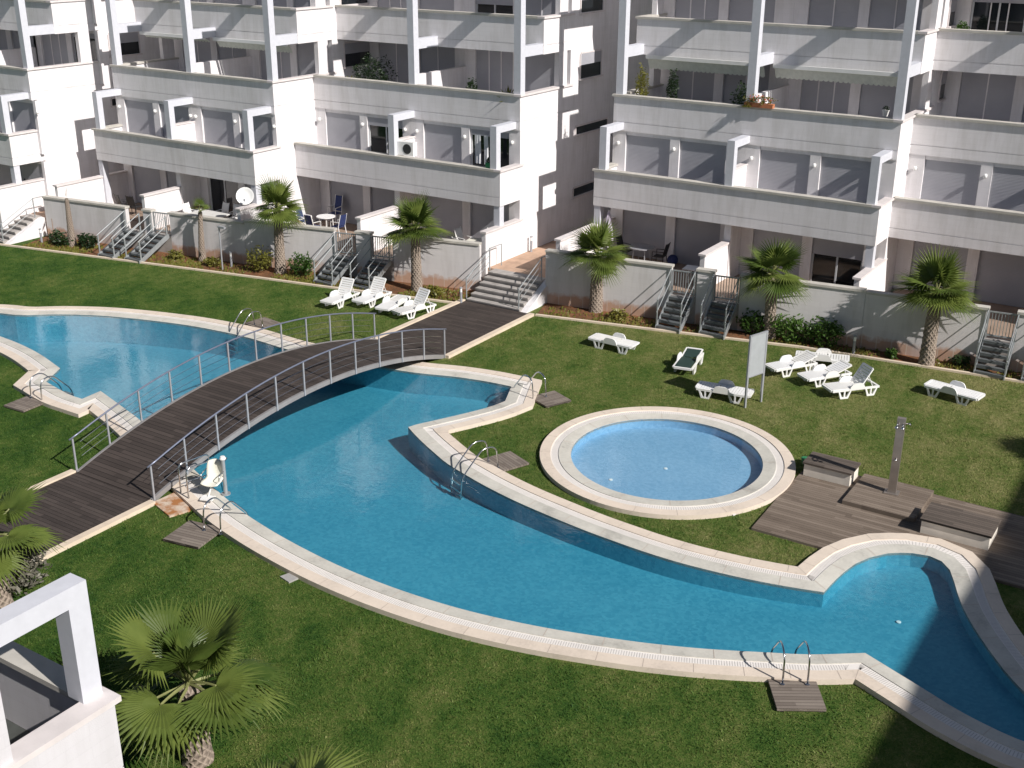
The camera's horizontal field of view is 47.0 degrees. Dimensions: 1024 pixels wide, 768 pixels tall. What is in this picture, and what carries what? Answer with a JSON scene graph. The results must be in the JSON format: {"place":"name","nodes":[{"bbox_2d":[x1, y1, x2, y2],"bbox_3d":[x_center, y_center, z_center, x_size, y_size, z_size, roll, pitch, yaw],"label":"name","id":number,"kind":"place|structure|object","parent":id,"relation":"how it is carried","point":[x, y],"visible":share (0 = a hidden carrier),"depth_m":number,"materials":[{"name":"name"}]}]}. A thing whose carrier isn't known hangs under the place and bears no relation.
{"place":"outdoors","nodes":[
{"label":"outdoors","id":0,"kind":"place"},
{"bbox_2d":[466,244,546,312],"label":"concrete steps","id":1,"kind":"structure","parent":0,"point":[537,298],"depth_m":48.73,"materials":[{"name":"concrete"}]},
{"bbox_2d":[0,235,1023,767],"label":"lawn","id":2,"kind":"structure","parent":0,"point":[434,755],"depth_m":28.42,"materials":[{"name":"green plant"}]},
{"bbox_2d":[4,396,42,412],"bbox_3d":[-15.914,0.665,38.499,0.950,0.084,0.950,12,25,28],"label":"wooden mat","id":3,"kind":"object","parent":2,"relation":"on","point":[24,404],"visible":1,"depth_m":38.38,"materials":[{"name":"brown wood"}]},
{"bbox_2d":[0,195,47,244],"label":"concrete steps","id":4,"kind":"structure","parent":2,"relation":"on","point":[31,227],"depth_m":58.02,"materials":[{"name":"concrete"}]},
{"bbox_2d":[1,544,52,595],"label":"shrub","id":5,"kind":"object","parent":2,"relation":"on","point":[33,558],"visible":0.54,"depth_m":27.68,"materials":[{"name":"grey plant"}]},
{"bbox_2d":[0,481,64,608],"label":"fan palm","id":6,"kind":"object","parent":2,"relation":"on","point":[15,503],"visible":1,"depth_m":26.64,"materials":[{"name":"green plant"}]},
{"bbox_2d":[0,573,123,767],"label":"apartment building","id":7,"kind":"structure","parent":2,"relation":"on","point":[53,714],"depth_m":15.94,"materials":[{"name":"paint"}]},
{"bbox_2d":[0,472,151,551],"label":"boardwalk","id":8,"kind":"structure","parent":2,"relation":"on","point":[74,505],"depth_m":31.87,"materials":[{"name":"brown wood"}]},
{"bbox_2d":[0,0,174,234],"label":"apartment building","id":9,"kind":"structure","parent":2,"relation":"on","point":[55,63],"depth_m":59.61,"materials":[{"name":"paint"}]},
{"bbox_2d":[107,31,142,57],"bbox_3d":[-20.335,-17.862,61.790,0.140,1.240,2.100,14,25,30],"label":"window","id":10,"kind":"structure","parent":9,"relation":"in","point":[130,48],"depth_m":62.14,"materials":[{"name":"black glass"}]},
{"bbox_2d":[42,195,246,263],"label":"retaining wall","id":11,"kind":"structure","parent":2,"relation":"on","point":[95,218],"depth_m":55.69,"materials":[{"name":"paint"}]},
{"bbox_2d":[155,492,190,517],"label":"lift slab","id":12,"kind":"structure","parent":2,"relation":"on","point":[175,504],"depth_m":31.96,"materials":[{"name":"orange stone"}]},
{"bbox_2d":[163,520,219,549],"bbox_3d":[-8.239,3.907,30.468,1.100,0.084,1.100,9,23,21],"label":"wooden mat","id":13,"kind":"object","parent":2,"relation":"on","point":[190,533],"visible":0.95,"depth_m":30.36,"materials":[{"name":"brown wood"}]},
{"bbox_2d":[101,590,301,767],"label":"fan palm","id":14,"kind":"object","parent":2,"relation":"on","point":[186,648],"visible":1,"depth_m":21.19,"materials":[{"name":"green plant"}]},
{"bbox_2d":[25,235,477,300],"bbox_3d":[-12.649,-5.339,53.623,23.566,0.001,2.320,9,23,21],"label":"soil bed","id":15,"kind":"object","parent":2,"relation":"on","point":[395,287],"visible":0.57,"depth_m":52.97,"materials":[{"name":"brown soil"}]},
{"bbox_2d":[48,228,73,246],"bbox_3d":[-21.846,-7.036,56.890,1.790,0.781,0.930,14,25,30],"label":"shrub","id":16,"kind":"object","parent":15,"relation":"on","point":[56,237],"visible":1,"depth_m":56.73,"materials":[{"name":"green plant"}]},
{"bbox_2d":[65,187,77,246],"bbox_3d":[-21.238,-8.002,56.388,0.449,2.980,0.465,10,24,23],"label":"fan palm","id":17,"kind":"object","parent":15,"relation":"on","point":[70,231],"visible":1,"depth_m":56.44,"materials":[{"name":"brown plant"}]},
{"bbox_2d":[77,232,97,248],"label":"shrub","id":18,"kind":"object","parent":15,"relation":"on","point":[91,241],"visible":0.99,"depth_m":56.31,"materials":[{"name":"green plant"}]},
{"bbox_2d":[96,210,142,257],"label":"metal staircase","id":19,"kind":"structure","parent":15,"relation":"on","point":[116,240],"depth_m":55.42,"materials":[{"name":"metal"}]},
{"bbox_2d":[123,214,168,263],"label":"metal staircase","id":20,"kind":"structure","parent":15,"relation":"on","point":[148,239],"depth_m":54.83,"materials":[{"name":"metal"}]},
{"bbox_2d":[191,195,209,260],"bbox_3d":[-14.179,-7.142,54.050,1.208,3.180,1.147,2,22,3],"label":"fan palm","id":21,"kind":"object","parent":15,"relation":"on","point":[199,203],"visible":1,"depth_m":53.87,"materials":[{"name":"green plant"}]},
{"bbox_2d":[246,245,273,271],"bbox_3d":[-11.372,-5.636,52.776,1.541,1.304,1.077,14,25,30],"label":"shrub","id":22,"kind":"object","parent":15,"relation":"on","point":[260,265],"visible":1,"depth_m":52.58,"materials":[{"name":"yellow plant"}]},
{"bbox_2d":[248,173,309,273],"bbox_3d":[-10.286,-7.074,52.048,2.855,4.571,3.149,-4,22,-10],"label":"fan palm","id":23,"kind":"object","parent":15,"relation":"on","point":[276,194],"visible":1,"depth_m":51.46,"materials":[{"name":"green plant"}]},
{"bbox_2d":[287,251,312,275],"bbox_3d":[-9.321,-5.311,52.153,1.287,1.182,1.250,-4,22,-12],"label":"shrub","id":24,"kind":"object","parent":15,"relation":"on","point":[306,265],"visible":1,"depth_m":51.98,"materials":[{"name":"green plant"}]},
{"bbox_2d":[313,233,354,285],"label":"metal staircase","id":25,"kind":"structure","parent":15,"relation":"on","point":[329,265],"depth_m":51.45,"materials":[{"name":"metal"}]},
{"bbox_2d":[349,237,391,289],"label":"metal staircase","id":26,"kind":"structure","parent":15,"relation":"on","point":[367,266],"depth_m":50.91,"materials":[{"name":"metal"}]},
{"bbox_2d":[377,190,454,291],"bbox_3d":[-4.027,-5.954,49.461,3.317,4.465,3.257,19,28,38],"label":"fan palm","id":27,"kind":"object","parent":15,"relation":"on","point":[412,212],"visible":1,"depth_m":49.04,"materials":[{"name":"green plant"}]},
{"bbox_2d":[22,240,1023,378],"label":"ground cover","id":28,"kind":"object","parent":15,"relation":"on","point":[179,261],"visible":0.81,"depth_m":50.08,"materials":[{"name":"brown plant"}]},
{"bbox_2d":[68,312,446,500],"bbox_3d":[-7.482,-0.188,37.961,3.302,2.266,13.764,14,25,30],"label":"footbridge","id":29,"kind":"object","parent":2,"relation":"on","point":[146,457],"visible":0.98,"depth_m":35.86,"materials":[{"name":"brown wood"}]},
{"bbox_2d":[10,299,533,576],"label":"kerb","id":30,"kind":"structure","parent":2,"relation":"on","point":[100,528],"depth_m":33.03,"materials":[{"name":"concrete"}]},
{"bbox_2d":[233,741,370,767],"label":"fan palm","id":31,"kind":"object","parent":2,"relation":"on","point":[322,759],"visible":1,"depth_m":19.26,"materials":[{"name":"green plant"}]},
{"bbox_2d":[320,277,359,308],"bbox_3d":[-7.105,-3.766,48.503,0.734,0.975,1.830,12,25,28],"label":"sun lounger","id":32,"kind":"object","parent":2,"relation":"on","point":[336,297],"visible":0.98,"depth_m":48.62,"materials":[{"name":"white plastic"}]},
{"bbox_2d":[52,0,651,286],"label":"apartment building","id":33,"kind":"structure","parent":2,"relation":"on","point":[228,101],"depth_m":54.97,"materials":[{"name":"paint"}]},
{"bbox_2d":[209,178,239,219],"bbox_3d":[-14.058,-9.221,57.797,2.092,2.285,0.070,14,25,30],"label":"window","id":34,"kind":"structure","parent":33,"relation":"in","point":[221,191],"depth_m":57.86,"materials":[{"name":"black glass"}]},
{"bbox_2d":[236,187,253,204],"bbox_3d":[-12.245,-8.594,53.944,0.604,0.812,0.644,19,28,39],"label":"satellite dish","id":35,"kind":"object","parent":33,"relation":"on","point":[244,195],"visible":1,"depth_m":54.00,"materials":[{"name":"white plastic"}]},
{"bbox_2d":[343,41,371,68],"bbox_3d":[-7.590,-16.274,57.965,0.140,1.240,2.100,14,25,30],"label":"window","id":36,"kind":"structure","parent":33,"relation":"in","point":[351,59],"depth_m":57.83,"materials":[{"name":"black glass"}]},
{"bbox_2d":[352,53,398,80],"bbox_3d":[-6.524,-14.734,56.242,2.231,2.107,2.258,-3,22,-8],"label":"potted plant","id":37,"kind":"object","parent":33,"relation":"on","point":[374,71],"visible":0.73,"depth_m":56.07,"materials":[{"name":"green plant"}]},
{"bbox_2d":[369,125,402,153],"bbox_3d":[-5.811,-11.123,54.813,2.082,2.465,0.070,14,25,30],"label":"window","id":38,"kind":"structure","parent":33,"relation":"in","point":[378,135],"depth_m":54.94,"materials":[{"name":"black glass"}]},
{"bbox_2d":[397,140,416,155],"bbox_3d":[-4.685,-10.533,52.570,0.840,0.600,0.333,12,25,28],"label":"air conditioner","id":39,"kind":"object","parent":33,"relation":"on","point":[406,148],"visible":1,"depth_m":52.43,"materials":[{"name":"white plastic"}]},
{"bbox_2d":[470,133,489,163],"bbox_3d":[-1.317,-10.193,51.074,1.200,1.268,0.099,14,25,30],"label":"curtain","id":40,"kind":"object","parent":33,"relation":"hanging from","point":[478,148],"visible":0.9,"depth_m":51.08,"materials":[{"name":"white fabric"}]},
{"bbox_2d":[471,134,508,167],"bbox_3d":[-0.925,-9.931,51.884,2.082,2.465,0.070,14,25,30],"label":"window","id":41,"kind":"structure","parent":33,"relation":"in","point":[504,156],"depth_m":51.72,"materials":[{"name":"black glass"}]},
{"bbox_2d":[476,4,512,13],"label":"window","id":42,"kind":"structure","parent":33,"relation":"in","point":[485,8],"depth_m":54.21,"materials":[{"name":"black glass"}]},
{"bbox_2d":[571,180,593,198],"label":"window","id":43,"kind":"structure","parent":33,"relation":"in","point":[583,189],"depth_m":56.04,"materials":[{"name":"black glass"}]},
{"bbox_2d":[574,117,607,136],"bbox_3d":[3.793,-12.142,55.506,0.140,0.490,3.200,14,25,30],"label":"window","id":44,"kind":"structure","parent":33,"relation":"in","point":[592,126],"depth_m":55.35,"materials":[{"name":"black glass"}]},
{"bbox_2d":[579,49,603,80],"bbox_3d":[3.671,-14.735,54.246,0.140,1.240,2.100,14,25,30],"label":"window","id":45,"kind":"structure","parent":33,"relation":"in","point":[592,70],"depth_m":54.28,"materials":[{"name":"black glass"}]},
{"bbox_2d":[579,0,605,13],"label":"window","id":46,"kind":"structure","parent":33,"relation":"in","point":[586,6],"depth_m":53.23,"materials":[{"name":"black glass"}]},
{"bbox_2d":[243,219,481,289],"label":"retaining wall","id":47,"kind":"structure","parent":2,"relation":"on","point":[450,263],"depth_m":51.48,"materials":[{"name":"paint"}]},
{"bbox_2d":[352,276,391,307],"bbox_3d":[-5.804,-3.802,48.609,0.734,0.975,1.830,13,25,29],"label":"sun lounger","id":48,"kind":"object","parent":2,"relation":"on","point":[367,296],"visible":0.94,"depth_m":48.74,"materials":[{"name":"white plastic"}]},
{"bbox_2d":[375,294,410,314],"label":"sun lounger","id":49,"kind":"object","parent":2,"relation":"on","point":[393,302],"visible":0.94,"depth_m":47.74,"materials":[{"name":"white plastic"}]},
{"bbox_2d":[391,287,435,319],"bbox_3d":[-3.959,-3.253,47.256,1.830,0.975,0.734,-20,29,-40],"label":"sun lounger","id":50,"kind":"object","parent":2,"relation":"on","point":[410,306],"visible":1,"depth_m":47.30,"materials":[{"name":"white plastic"}]},
{"bbox_2d":[380,301,527,354],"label":"boardwalk","id":51,"kind":"structure","parent":2,"relation":"on","point":[464,322],"depth_m":45.91,"materials":[{"name":"brown wood"}]},
{"bbox_2d":[483,451,528,471],"bbox_3d":[-0.185,2.297,34.601,1.000,0.084,1.000,-14,26,-31],"label":"wooden mat","id":52,"kind":"object","parent":2,"relation":"on","point":[508,460],"visible":0.95,"depth_m":34.55,"materials":[{"name":"brown wood"}]},
{"bbox_2d":[450,440,499,499],"bbox_3d":[-1.075,2.483,34.005,1.369,1.510,0.620,-14,26,-31],"label":"pool ladder","id":53,"kind":"object","parent":52,"relation":"on","point":[452,479],"visible":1,"depth_m":33.89,"materials":[{"name":"silver metal"}]},
{"bbox_2d":[0,243,1023,382],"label":"kerb","id":54,"kind":"structure","parent":2,"relation":"on","point":[620,325],"depth_m":46.56,"materials":[{"name":"concrete"}]},
{"bbox_2d":[535,391,570,407],"bbox_3d":[1.275,0.512,39.092,1.000,0.084,1.000,-13,25,-30],"label":"wooden mat","id":55,"kind":"object","parent":2,"relation":"on","point":[554,398],"visible":0.98,"depth_m":38.98,"materials":[{"name":"brown wood"}]},
{"bbox_2d":[588,333,639,354],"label":"sun lounger","id":56,"kind":"object","parent":2,"relation":"on","point":[618,340],"visible":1,"depth_m":43.63,"materials":[{"name":"white plastic"}]},
{"bbox_2d":[540,406,795,519],"bbox_3d":[4.570,2.207,34.906,7.500,0.190,7.500,14,25,30],"label":"coping","id":57,"kind":"object","parent":2,"relation":"on","point":[560,481],"visible":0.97,"depth_m":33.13,"materials":[{"name":"beige stone"}]},
{"bbox_2d":[550,411,783,509],"bbox_3d":[4.570,2.182,34.896,6.868,0.085,6.868,14,25,30],"label":"coping gutter","id":58,"kind":"object","parent":57,"relation":"on","point":[556,460],"visible":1,"depth_m":34.17,"materials":[{"name":"beige stone"}]},
{"bbox_2d":[552,411,782,509],"bbox_3d":[4.570,2.140,34.880,6.793,0.001,6.792,14,25,30],"label":"gutter grating","id":59,"kind":"object","parent":58,"relation":"on","point":[774,451],"visible":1,"depth_m":34.14,"materials":[{"name":"white plastic"}]},
{"bbox_2d":[672,347,703,374],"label":"sun lounger","id":60,"kind":"object","parent":2,"relation":"on","point":[684,361],"visible":1,"depth_m":41.80,"materials":[{"name":"white plastic"}]},
{"bbox_2d":[545,248,866,347],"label":"retaining wall","id":61,"kind":"structure","parent":2,"relation":"on","point":[636,291],"depth_m":46.35,"materials":[{"name":"paint"}]},
{"bbox_2d":[671,269,697,296],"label":"gate","id":62,"kind":"structure","parent":61,"relation":"attached to","point":[681,271],"depth_m":46.10,"materials":[{"name":"metal"}]},
{"bbox_2d":[714,275,740,302],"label":"gate","id":63,"kind":"structure","parent":61,"relation":"attached to","point":[721,276],"depth_m":45.42,"materials":[{"name":"metal"}]},
{"bbox_2d":[699,273,739,339],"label":"metal staircase","id":64,"kind":"structure","parent":2,"relation":"on","point":[718,316],"depth_m":45.16,"materials":[{"name":"metal"}]},
{"bbox_2d":[695,379,754,403],"bbox_3d":[7.105,0.221,39.316,1.880,0.505,0.734,10,24,22],"label":"sun lounger","id":65,"kind":"object","parent":2,"relation":"on","point":[724,384],"visible":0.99,"depth_m":39.20,"materials":[{"name":"white plastic"}]},
{"bbox_2d":[743,330,768,407],"bbox_3d":[7.965,-0.478,38.398,0.870,2.500,0.065,-17,27,-36],"label":"sign board","id":66,"kind":"object","parent":2,"relation":"on","point":[757,353],"visible":1,"depth_m":38.23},
{"bbox_2d":[538,303,1020,379],"bbox_3d":[13.942,-0.869,42.744,28.369,0.001,1.691,10,24,23],"label":"soil bed","id":67,"kind":"object","parent":2,"relation":"on","point":[745,335],"visible":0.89,"depth_m":45.71,"materials":[{"name":"brown soil"}]},
{"bbox_2d":[557,215,632,312],"bbox_3d":[3.422,-4.782,47.128,3.182,4.085,3.100,0,22,-1],"label":"fan palm","id":68,"kind":"object","parent":67,"relation":"on","point":[595,239],"visible":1,"depth_m":46.68,"materials":[{"name":"green plant"}]},
{"bbox_2d":[655,268,695,333],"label":"metal staircase","id":69,"kind":"structure","parent":67,"relation":"on","point":[680,324],"depth_m":45.79,"materials":[{"name":"metal"}]},
{"bbox_2d":[736,307,764,334],"bbox_3d":[9.296,-2.370,45.126,1.546,1.096,1.194,14,25,30],"label":"shrub","id":70,"kind":"object","parent":67,"relation":"on","point":[745,324],"visible":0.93,"depth_m":45.02,"materials":[{"name":"green plant"}]},
{"bbox_2d":[735,237,810,339],"bbox_3d":[9.739,-3.596,44.125,3.163,4.164,3.322,12,25,28],"label":"fan palm","id":71,"kind":"object","parent":67,"relation":"on","point":[770,259],"visible":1,"depth_m":43.42,"materials":[{"name":"green plant"}]},
{"bbox_2d":[768,313,811,342],"bbox_3d":[10.413,-2.115,44.429,1.786,1.149,1.234,14,25,30],"label":"shrub","id":72,"kind":"object","parent":67,"relation":"on","point":[790,325],"visible":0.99,"depth_m":44.28,"materials":[{"name":"green plant"}]},
{"bbox_2d":[797,315,845,348],"bbox_3d":[11.567,-1.970,43.927,1.890,1.265,1.179,14,25,30],"label":"shrub","id":73,"kind":"object","parent":67,"relation":"on","point":[832,329],"visible":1,"depth_m":43.69,"materials":[{"name":"green plant"}]},
{"bbox_2d":[889,244,982,365],"bbox_3d":[14.895,-2.781,41.661,3.456,4.522,3.461,21,29,41],"label":"fan palm","id":74,"kind":"object","parent":67,"relation":"on","point":[941,271],"visible":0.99,"depth_m":41.08,"materials":[{"name":"green plant"}]},
{"bbox_2d":[554,0,1023,313],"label":"apartment building","id":75,"kind":"structure","parent":2,"relation":"on","point":[836,171],"depth_m":47.06,"materials":[{"name":"paint"}]},
{"bbox_2d":[635,63,648,95],"bbox_3d":[5.548,-12.502,50.135,0.662,2.316,0.682,-2,22,-4],"label":"potted plant","id":76,"kind":"object","parent":75,"relation":"on","point":[642,77],"visible":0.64,"depth_m":49.95,"materials":[{"name":"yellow plant"}]},
{"bbox_2d":[742,94,775,108],"bbox_3d":[9.857,-11.243,46.806,1.504,0.551,0.529,10,24,23],"label":"flower box","id":77,"kind":"object","parent":75,"relation":"on","point":[762,104],"visible":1,"depth_m":46.75,"materials":[{"name":"ceramic"}]},
{"bbox_2d":[810,253,861,285],"bbox_3d":[13.085,-4.914,47.332,2.082,2.285,0.070,14,25,30],"label":"window","id":78,"kind":"structure","parent":75,"relation":"in","point":[824,268],"depth_m":47.50,"materials":[{"name":"black glass"}]},
{"bbox_2d":[969,2,1023,31],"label":"window","id":79,"kind":"structure","parent":75,"relation":"in","point":[980,12],"depth_m":46.71,"materials":[{"name":"black glass"}]},
{"bbox_2d":[765,350,817,377],"bbox_3d":[9.845,-0.710,41.547,1.843,0.607,0.734,-10,24,-23],"label":"sun lounger","id":80,"kind":"object","parent":2,"relation":"on","point":[788,362],"visible":0.94,"depth_m":41.47,"materials":[{"name":"white plastic"}]},
{"bbox_2d":[768,679,826,711],"bbox_3d":[5.878,6.435,24.305,1.000,0.084,1.000,1,22,1],"label":"wooden mat","id":81,"kind":"object","parent":2,"relation":"on","point":[790,695],"visible":1,"depth_m":24.21,"materials":[{"name":"brown wood"}]},
{"bbox_2d":[770,640,810,685],"bbox_3d":[5.923,6.042,25.169,0.620,1.510,1.369,1,22,1],"label":"pool ladder","id":82,"kind":"object","parent":81,"relation":"attached to","point":[782,683],"visible":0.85,"depth_m":24.53,"materials":[{"name":"silver metal"}]},
{"bbox_2d":[795,348,849,366],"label":"sun lounger","id":83,"kind":"object","parent":2,"relation":"on","point":[825,354],"visible":0.61,"depth_m":42.09,"materials":[{"name":"white plastic"}]},
{"bbox_2d":[797,359,851,387],"bbox_3d":[10.803,-0.363,40.688,1.843,0.607,0.734,-9,23,-21],"label":"sun lounger","id":84,"kind":"object","parent":2,"relation":"on","point":[820,372],"visible":0.94,"depth_m":40.60,"materials":[{"name":"white plastic"}]},
{"bbox_2d":[822,363,879,398],"bbox_3d":[11.407,-0.125,39.602,1.830,0.975,0.734,-6,23,-16],"label":"sun lounger","id":85,"kind":"object","parent":2,"relation":"on","point":[843,384],"visible":1,"depth_m":39.54,"materials":[{"name":"white plastic"}]},
{"bbox_2d":[751,470,1023,589],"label":"sun deck","id":86,"kind":"structure","parent":2,"relation":"on","point":[802,509],"depth_m":31.15,"materials":[{"name":"brown wood"}]},
{"bbox_2d":[803,451,860,486],"bbox_3d":[9.142,2.437,33.705,1.420,0.426,0.850,14,25,30],"label":"bench","id":87,"kind":"object","parent":86,"relation":"on","point":[833,469],"visible":1,"depth_m":33.49,"materials":[{"name":"brown wood"}]},
{"bbox_2d":[842,474,933,522],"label":"shower platform","id":88,"kind":"structure","parent":86,"relation":"on","point":[908,503],"depth_m":32.23,"materials":[{"name":"brown wood"}]},
{"bbox_2d":[883,416,911,495],"bbox_3d":[10.522,1.986,32.078,0.475,2.250,0.440,10,24,24],"label":"outdoor shower","id":89,"kind":"object","parent":88,"relation":"on","point":[899,427],"visible":1,"depth_m":32.09,"materials":[{"name":"metal"}]},
{"bbox_2d":[920,502,1000,550],"bbox_3d":[11.631,3.696,30.580,1.780,0.426,1.100,14,25,30],"label":"bench","id":90,"kind":"object","parent":86,"relation":"on","point":[972,529],"visible":1,"depth_m":30.33,"materials":[{"name":"brown wood"}]},
{"bbox_2d":[859,289,1023,372],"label":"retaining wall","id":91,"kind":"structure","parent":2,"relation":"on","point":[884,326],"depth_m":42.66,"materials":[{"name":"paint"}]},
{"bbox_2d":[985,310,1017,338],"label":"gate","id":92,"kind":"structure","parent":91,"relation":"attached to","point":[995,335],"depth_m":41.47,"materials":[{"name":"metal"}]},
{"bbox_2d":[924,379,985,405],"bbox_3d":[14.776,0.248,39.342,1.880,0.505,0.734,19,29,39],"label":"sun lounger","id":93,"kind":"object","parent":2,"relation":"on","point":[956,389],"visible":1,"depth_m":39.18,"materials":[{"name":"white plastic"}]},
{"bbox_2d":[973,309,1019,380],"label":"metal staircase","id":94,"kind":"structure","parent":2,"relation":"on","point":[1008,352],"depth_m":41.28,"materials":[{"name":"metal"}]},
{"bbox_2d":[19,342,1023,740],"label":"pool floor","id":95,"kind":"structure","parent":0,"point":[341,474],"depth_m":30.72,"materials":[{"name":"blue tile"}]},
{"bbox_2d":[0,313,1023,705],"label":"pool wall","id":96,"kind":"structure","parent":95,"relation":"on","point":[74,329],"depth_m":36.50,"materials":[{"name":"blue tile"}]},
{"bbox_2d":[0,304,1023,767],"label":"coping","id":97,"kind":"object","parent":96,"relation":"on","point":[984,631],"visible":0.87,"depth_m":28.94,"materials":[{"name":"beige stone"}]},
{"bbox_2d":[178,454,223,498],"bbox_3d":[-8.614,2.570,32.521,1.094,1.050,0.480,-19,29,-40],"label":"handrail frame","id":98,"kind":"object","parent":97,"relation":"on","point":[186,482],"visible":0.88,"depth_m":32.27,"materials":[{"name":"silver metal"}]},
{"bbox_2d":[200,455,230,501],"bbox_3d":[-8.184,2.542,32.185,0.696,1.150,1.100,14,25,30],"label":"pool lift","id":99,"kind":"object","parent":97,"relation":"on","point":[216,472],"visible":1,"depth_m":32.26,"materials":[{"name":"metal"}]},
{"bbox_2d":[0,307,1023,759],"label":"coping gutter","id":100,"kind":"object","parent":97,"relation":"on","point":[824,565],"visible":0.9,"depth_m":28.82,"materials":[{"name":"beige stone"}]},
{"bbox_2d":[1,308,1023,758],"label":"gutter grating","id":101,"kind":"object","parent":100,"relation":"on","point":[811,578],"visible":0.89,"depth_m":28.69,"materials":[{"name":"white plastic"}]},
{"bbox_2d":[6,306,1022,740],"bbox_3d":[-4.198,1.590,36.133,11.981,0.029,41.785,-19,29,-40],"label":"coping joint","id":102,"kind":"object","parent":97,"relation":"on","point":[682,560],"visible":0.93,"depth_m":28.58,"materials":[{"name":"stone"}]},
{"bbox_2d":[488,241,555,295],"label":"alley paving","id":103,"kind":"structure","parent":0,"point":[525,262],"depth_m":51.13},
{"bbox_2d":[571,427,761,500],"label":"pool floor","id":104,"kind":"structure","parent":0,"point":[637,461],"depth_m":35.10,"materials":[{"name":"blue tile"}]},
{"bbox_2d":[571,419,762,468],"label":"pool wall","id":105,"kind":"structure","parent":104,"relation":"on","point":[669,423],"depth_m":37.13,"materials":[{"name":"blue tile"}]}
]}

